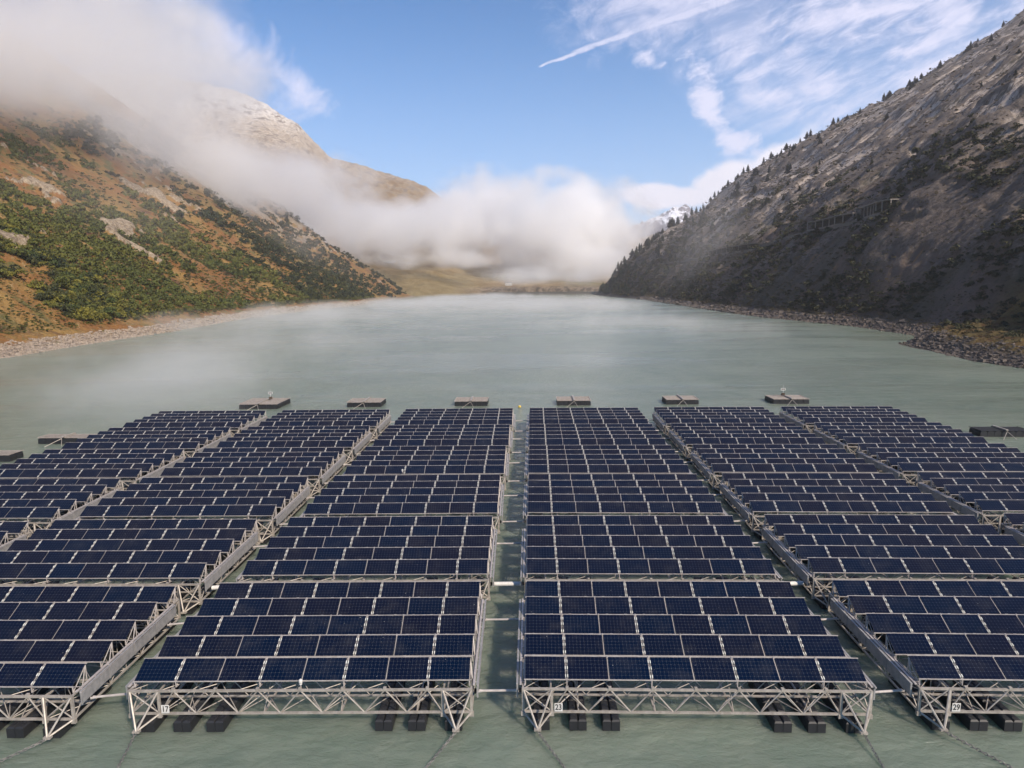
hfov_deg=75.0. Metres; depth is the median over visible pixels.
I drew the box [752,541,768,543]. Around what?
spreader bar
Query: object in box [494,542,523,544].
spreader bar
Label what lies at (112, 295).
shrub
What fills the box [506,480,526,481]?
spreader bar
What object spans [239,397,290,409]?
floating platform
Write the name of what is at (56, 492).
solar raft
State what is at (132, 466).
solar raft
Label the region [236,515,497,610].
solar raft
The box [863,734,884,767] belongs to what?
mooring chain
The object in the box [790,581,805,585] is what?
spreader bar
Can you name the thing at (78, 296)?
shrub
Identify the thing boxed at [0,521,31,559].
solar raft
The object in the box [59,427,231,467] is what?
solar raft
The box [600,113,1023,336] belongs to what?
slope scrub
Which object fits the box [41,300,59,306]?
shrub
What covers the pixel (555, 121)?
sky
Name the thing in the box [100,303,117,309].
shrub
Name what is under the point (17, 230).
shrub
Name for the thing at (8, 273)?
shrub
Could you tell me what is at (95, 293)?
shrub
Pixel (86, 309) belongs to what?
shrub
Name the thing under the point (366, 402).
floating platform
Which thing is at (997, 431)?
floating platform
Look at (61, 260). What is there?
shrub
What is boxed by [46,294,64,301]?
shrub
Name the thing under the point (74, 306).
shrub
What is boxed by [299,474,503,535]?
solar raft
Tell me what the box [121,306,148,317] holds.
shrub
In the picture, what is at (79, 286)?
shrub
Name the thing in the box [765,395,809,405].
floating platform
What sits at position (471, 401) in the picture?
floating platform
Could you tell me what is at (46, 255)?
shrub
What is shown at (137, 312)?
shrub
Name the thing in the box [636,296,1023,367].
dark shore stones
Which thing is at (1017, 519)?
solar raft
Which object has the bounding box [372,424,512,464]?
solar raft
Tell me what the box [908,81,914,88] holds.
conifer
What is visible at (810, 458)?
solar raft
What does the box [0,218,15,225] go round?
shrub
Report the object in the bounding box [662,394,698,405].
floating platform
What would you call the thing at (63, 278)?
shrub
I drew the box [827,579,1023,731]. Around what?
solar raft
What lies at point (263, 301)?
heath
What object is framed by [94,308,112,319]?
shrub
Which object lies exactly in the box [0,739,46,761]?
mooring chain
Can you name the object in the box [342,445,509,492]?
solar raft
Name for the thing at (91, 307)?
shrub
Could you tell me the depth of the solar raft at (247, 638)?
29.62 m
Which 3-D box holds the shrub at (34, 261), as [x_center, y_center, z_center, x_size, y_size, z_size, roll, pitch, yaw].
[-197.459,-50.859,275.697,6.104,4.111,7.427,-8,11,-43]
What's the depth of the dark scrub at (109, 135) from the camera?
772.00 m
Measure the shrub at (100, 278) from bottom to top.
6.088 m
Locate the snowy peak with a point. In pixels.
(649, 227)
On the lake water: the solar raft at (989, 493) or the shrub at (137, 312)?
the solar raft at (989, 493)
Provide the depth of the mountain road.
480.86 m
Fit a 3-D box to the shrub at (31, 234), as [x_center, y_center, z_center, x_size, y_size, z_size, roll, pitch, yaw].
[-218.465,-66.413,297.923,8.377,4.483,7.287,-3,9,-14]
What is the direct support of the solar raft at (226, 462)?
on the lake water
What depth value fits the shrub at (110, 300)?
285.07 m
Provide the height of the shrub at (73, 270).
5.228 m
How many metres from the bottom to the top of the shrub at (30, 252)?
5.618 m
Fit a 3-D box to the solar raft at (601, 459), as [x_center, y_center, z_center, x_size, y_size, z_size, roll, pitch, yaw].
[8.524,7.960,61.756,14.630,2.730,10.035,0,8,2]
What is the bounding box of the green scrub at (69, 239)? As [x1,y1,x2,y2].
[0,118,309,315]
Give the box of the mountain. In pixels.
[79,72,664,295]
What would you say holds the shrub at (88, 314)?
on the hillside at (31, 75)
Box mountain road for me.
[653,210,891,264]
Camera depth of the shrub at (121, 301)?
291.89 m
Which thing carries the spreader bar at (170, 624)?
attached to the solar raft at (247, 638)
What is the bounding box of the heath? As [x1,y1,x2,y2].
[0,104,375,333]
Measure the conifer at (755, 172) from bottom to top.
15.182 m
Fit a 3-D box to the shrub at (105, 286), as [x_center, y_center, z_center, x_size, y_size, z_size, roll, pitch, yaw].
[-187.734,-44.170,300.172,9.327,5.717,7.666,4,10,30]
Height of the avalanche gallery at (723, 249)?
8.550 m
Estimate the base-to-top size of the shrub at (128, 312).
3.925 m
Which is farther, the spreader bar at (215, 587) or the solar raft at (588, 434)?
the solar raft at (588, 434)
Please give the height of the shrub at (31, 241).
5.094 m
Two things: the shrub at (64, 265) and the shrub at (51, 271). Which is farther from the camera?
the shrub at (64, 265)
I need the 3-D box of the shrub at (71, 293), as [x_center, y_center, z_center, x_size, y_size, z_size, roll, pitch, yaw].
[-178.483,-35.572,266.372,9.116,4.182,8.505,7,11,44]
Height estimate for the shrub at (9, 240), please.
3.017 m
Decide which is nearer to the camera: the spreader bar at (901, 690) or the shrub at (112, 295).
the spreader bar at (901, 690)
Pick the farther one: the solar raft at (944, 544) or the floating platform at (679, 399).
the floating platform at (679, 399)
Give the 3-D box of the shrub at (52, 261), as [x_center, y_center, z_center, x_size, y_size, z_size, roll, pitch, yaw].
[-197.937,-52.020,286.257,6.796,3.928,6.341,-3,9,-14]
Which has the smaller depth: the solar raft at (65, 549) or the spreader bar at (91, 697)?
the spreader bar at (91, 697)
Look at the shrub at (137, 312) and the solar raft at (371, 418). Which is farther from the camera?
the shrub at (137, 312)
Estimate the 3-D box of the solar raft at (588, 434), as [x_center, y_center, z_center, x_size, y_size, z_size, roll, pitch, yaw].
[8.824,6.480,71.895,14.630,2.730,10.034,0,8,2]
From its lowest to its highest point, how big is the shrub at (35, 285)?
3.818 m
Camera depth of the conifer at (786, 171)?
923.28 m
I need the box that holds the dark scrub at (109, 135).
[52,115,406,300]
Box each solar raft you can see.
[0,449,185,498]
[0,478,122,545]
[0,519,259,614]
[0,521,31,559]
[0,585,180,739]
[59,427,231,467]
[74,476,310,543]
[122,410,266,443]
[125,581,485,733]
[159,447,345,498]
[217,426,371,466]
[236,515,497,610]
[259,409,390,442]
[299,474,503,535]
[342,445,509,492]
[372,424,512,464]
[394,408,515,437]
[516,580,876,734]
[520,515,782,609]
[523,473,727,539]
[524,445,692,493]
[525,424,667,458]
[526,407,649,437]
[652,407,785,440]
[669,423,824,463]
[691,444,878,494]
[720,473,957,539]
[761,514,1023,608]
[779,406,926,439]
[813,422,988,462]
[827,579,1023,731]
[856,443,1023,493]
[915,472,1023,534]
[999,513,1023,545]
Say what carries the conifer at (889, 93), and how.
on the hillside at (952, 188)
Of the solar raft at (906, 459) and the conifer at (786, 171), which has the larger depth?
the conifer at (786, 171)
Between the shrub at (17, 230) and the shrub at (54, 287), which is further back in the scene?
the shrub at (17, 230)
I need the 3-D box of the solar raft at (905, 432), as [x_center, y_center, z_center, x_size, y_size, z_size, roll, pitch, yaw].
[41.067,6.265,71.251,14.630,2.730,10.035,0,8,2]
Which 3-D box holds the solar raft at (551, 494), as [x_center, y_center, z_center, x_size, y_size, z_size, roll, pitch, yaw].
[8.224,9.439,51.617,14.630,2.730,10.035,0,8,2]
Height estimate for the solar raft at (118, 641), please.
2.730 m
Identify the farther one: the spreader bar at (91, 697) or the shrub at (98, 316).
the shrub at (98, 316)
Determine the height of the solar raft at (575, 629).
2.730 m
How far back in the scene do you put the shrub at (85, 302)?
268.43 m
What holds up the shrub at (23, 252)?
on the hillside at (31, 75)
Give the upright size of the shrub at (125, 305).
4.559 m
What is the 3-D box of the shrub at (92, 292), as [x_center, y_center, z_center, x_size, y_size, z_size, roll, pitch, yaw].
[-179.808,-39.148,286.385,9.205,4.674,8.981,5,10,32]
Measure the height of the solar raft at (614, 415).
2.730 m
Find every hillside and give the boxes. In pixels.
[0,29,414,356]
[593,10,1023,366]
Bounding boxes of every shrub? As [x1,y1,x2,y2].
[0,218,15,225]
[0,222,19,228]
[0,238,12,243]
[0,269,8,276]
[0,270,12,276]
[2,244,21,251]
[3,264,20,272]
[5,227,23,233]
[6,248,29,256]
[12,269,26,275]
[16,248,39,259]
[22,230,35,237]
[24,253,40,260]
[25,245,41,250]
[26,256,43,264]
[27,238,44,248]
[27,279,45,288]
[30,289,55,299]
[35,250,51,259]
[37,280,58,288]
[40,268,59,274]
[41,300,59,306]
[42,248,64,257]
[43,291,63,303]
[44,259,60,266]
[44,286,61,291]
[46,260,61,267]
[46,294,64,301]
[49,274,74,284]
[50,255,66,262]
[54,277,77,286]
[55,303,76,311]
[56,295,69,303]
[58,263,71,268]
[61,266,78,274]
[63,290,76,298]
[64,304,80,311]
[65,281,82,291]
[70,295,87,303]
[71,306,92,316]
[71,314,85,319]
[73,298,89,304]
[77,309,96,319]
[80,274,103,281]
[82,280,96,286]
[84,287,106,296]
[84,303,103,311]
[85,271,96,282]
[87,290,103,297]
[91,312,106,320]
[94,280,107,290]
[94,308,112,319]
[98,297,116,305]
[100,293,120,303]
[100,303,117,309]
[103,307,119,318]
[109,298,127,307]
[114,302,127,308]
[115,310,126,316]
[116,309,130,317]
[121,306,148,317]
[126,307,141,316]
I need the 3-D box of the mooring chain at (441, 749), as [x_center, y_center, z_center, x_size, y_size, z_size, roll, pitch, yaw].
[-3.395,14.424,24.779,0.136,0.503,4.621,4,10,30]
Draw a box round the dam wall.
[486,291,597,294]
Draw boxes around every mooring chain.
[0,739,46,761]
[117,733,136,767]
[424,731,456,767]
[537,731,565,767]
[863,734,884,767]
[944,731,1012,767]
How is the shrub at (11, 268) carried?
on the hillside at (31, 75)
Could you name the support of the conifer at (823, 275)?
on the hillside at (952, 188)
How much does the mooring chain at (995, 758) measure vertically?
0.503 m
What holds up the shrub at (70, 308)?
on the hillside at (31, 75)
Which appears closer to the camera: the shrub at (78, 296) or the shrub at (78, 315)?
the shrub at (78, 315)
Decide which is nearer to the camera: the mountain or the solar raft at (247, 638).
the solar raft at (247, 638)
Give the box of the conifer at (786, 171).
[783,164,791,173]
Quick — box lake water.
[0,294,1023,767]
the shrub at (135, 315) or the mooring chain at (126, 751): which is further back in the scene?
the shrub at (135, 315)
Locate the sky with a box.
[0,0,1023,245]
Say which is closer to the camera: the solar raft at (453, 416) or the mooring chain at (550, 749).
the mooring chain at (550, 749)
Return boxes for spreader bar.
[87,693,140,700]
[165,622,183,626]
[208,585,218,589]
[474,688,521,693]
[482,617,523,621]
[490,582,524,585]
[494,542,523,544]
[500,520,525,522]
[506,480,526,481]
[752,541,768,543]
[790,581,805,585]
[821,616,839,620]
[861,688,905,695]
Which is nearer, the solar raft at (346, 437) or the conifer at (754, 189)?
the solar raft at (346, 437)
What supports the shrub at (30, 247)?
on the hillside at (31, 75)
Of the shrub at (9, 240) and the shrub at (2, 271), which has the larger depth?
the shrub at (9, 240)
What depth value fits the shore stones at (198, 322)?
283.29 m
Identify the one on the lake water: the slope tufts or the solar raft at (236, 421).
the solar raft at (236, 421)
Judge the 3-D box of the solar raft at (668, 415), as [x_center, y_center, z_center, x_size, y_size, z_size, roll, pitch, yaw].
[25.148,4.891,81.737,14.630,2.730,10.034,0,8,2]
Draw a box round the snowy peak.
[586,204,694,245]
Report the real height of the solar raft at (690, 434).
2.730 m
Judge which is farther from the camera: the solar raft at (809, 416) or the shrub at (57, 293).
the shrub at (57, 293)
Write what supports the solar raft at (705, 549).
on the lake water
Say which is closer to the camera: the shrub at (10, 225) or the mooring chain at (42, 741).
the mooring chain at (42, 741)
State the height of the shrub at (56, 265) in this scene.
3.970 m
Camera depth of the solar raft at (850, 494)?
49.94 m
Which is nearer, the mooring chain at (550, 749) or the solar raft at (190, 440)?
the mooring chain at (550, 749)
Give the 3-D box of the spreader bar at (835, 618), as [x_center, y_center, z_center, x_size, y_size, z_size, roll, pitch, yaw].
[15.778,11.987,33.930,2.030,0.200,0.170,-1,8,-5]
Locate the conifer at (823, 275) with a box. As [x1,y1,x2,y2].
[819,269,826,278]
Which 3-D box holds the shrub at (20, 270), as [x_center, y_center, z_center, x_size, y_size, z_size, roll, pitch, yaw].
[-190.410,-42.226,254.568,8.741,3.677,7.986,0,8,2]
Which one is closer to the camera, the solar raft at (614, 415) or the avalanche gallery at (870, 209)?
the solar raft at (614, 415)
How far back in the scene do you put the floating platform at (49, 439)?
79.08 m
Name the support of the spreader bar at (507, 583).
attached to the solar raft at (311, 553)
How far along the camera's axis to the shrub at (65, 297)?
257.73 m
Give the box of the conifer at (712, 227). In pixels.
[708,221,714,230]
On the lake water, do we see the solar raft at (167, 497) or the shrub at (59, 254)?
the solar raft at (167, 497)
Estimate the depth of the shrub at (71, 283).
273.60 m
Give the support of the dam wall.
in the lake water
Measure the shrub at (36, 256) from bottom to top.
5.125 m
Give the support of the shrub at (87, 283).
on the hillside at (31, 75)
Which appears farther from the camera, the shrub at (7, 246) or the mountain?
the mountain
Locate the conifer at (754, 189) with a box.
[749,184,758,192]
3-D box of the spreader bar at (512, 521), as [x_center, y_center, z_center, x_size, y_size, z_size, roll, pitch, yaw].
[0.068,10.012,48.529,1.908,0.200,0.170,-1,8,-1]
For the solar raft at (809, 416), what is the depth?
80.25 m
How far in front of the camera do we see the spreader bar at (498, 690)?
28.17 m
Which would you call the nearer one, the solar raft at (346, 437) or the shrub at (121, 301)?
the solar raft at (346, 437)
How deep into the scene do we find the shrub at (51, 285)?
260.75 m
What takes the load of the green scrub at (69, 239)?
on the hillside at (31, 75)
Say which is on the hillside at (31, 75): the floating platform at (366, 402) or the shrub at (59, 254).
the shrub at (59, 254)
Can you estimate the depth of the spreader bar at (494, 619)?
34.21 m
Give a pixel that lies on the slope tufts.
(680, 289)
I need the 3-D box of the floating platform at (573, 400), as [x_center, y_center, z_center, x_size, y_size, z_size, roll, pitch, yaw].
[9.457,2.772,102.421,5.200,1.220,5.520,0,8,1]
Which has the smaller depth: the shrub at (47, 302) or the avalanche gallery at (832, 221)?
the shrub at (47, 302)
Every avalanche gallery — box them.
[705,242,762,256]
[807,212,859,230]
[855,199,898,221]
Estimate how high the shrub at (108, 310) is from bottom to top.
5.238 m
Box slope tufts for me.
[611,14,1023,341]
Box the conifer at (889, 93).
[884,90,891,98]
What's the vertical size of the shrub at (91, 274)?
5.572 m
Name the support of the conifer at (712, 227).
on the hillside at (952, 188)
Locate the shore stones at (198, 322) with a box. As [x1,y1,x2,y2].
[0,299,376,358]
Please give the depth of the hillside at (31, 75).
605.57 m
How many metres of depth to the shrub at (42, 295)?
251.31 m
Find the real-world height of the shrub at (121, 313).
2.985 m
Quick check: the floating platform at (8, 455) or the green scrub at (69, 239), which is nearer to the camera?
the floating platform at (8, 455)
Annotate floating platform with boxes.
[0,450,23,461]
[37,432,96,446]
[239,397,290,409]
[347,397,385,408]
[454,396,488,407]
[556,395,590,406]
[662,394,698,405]
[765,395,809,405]
[969,425,1023,439]
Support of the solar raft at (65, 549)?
on the lake water
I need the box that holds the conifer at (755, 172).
[749,168,759,175]
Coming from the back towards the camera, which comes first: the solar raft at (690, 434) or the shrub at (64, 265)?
the shrub at (64, 265)

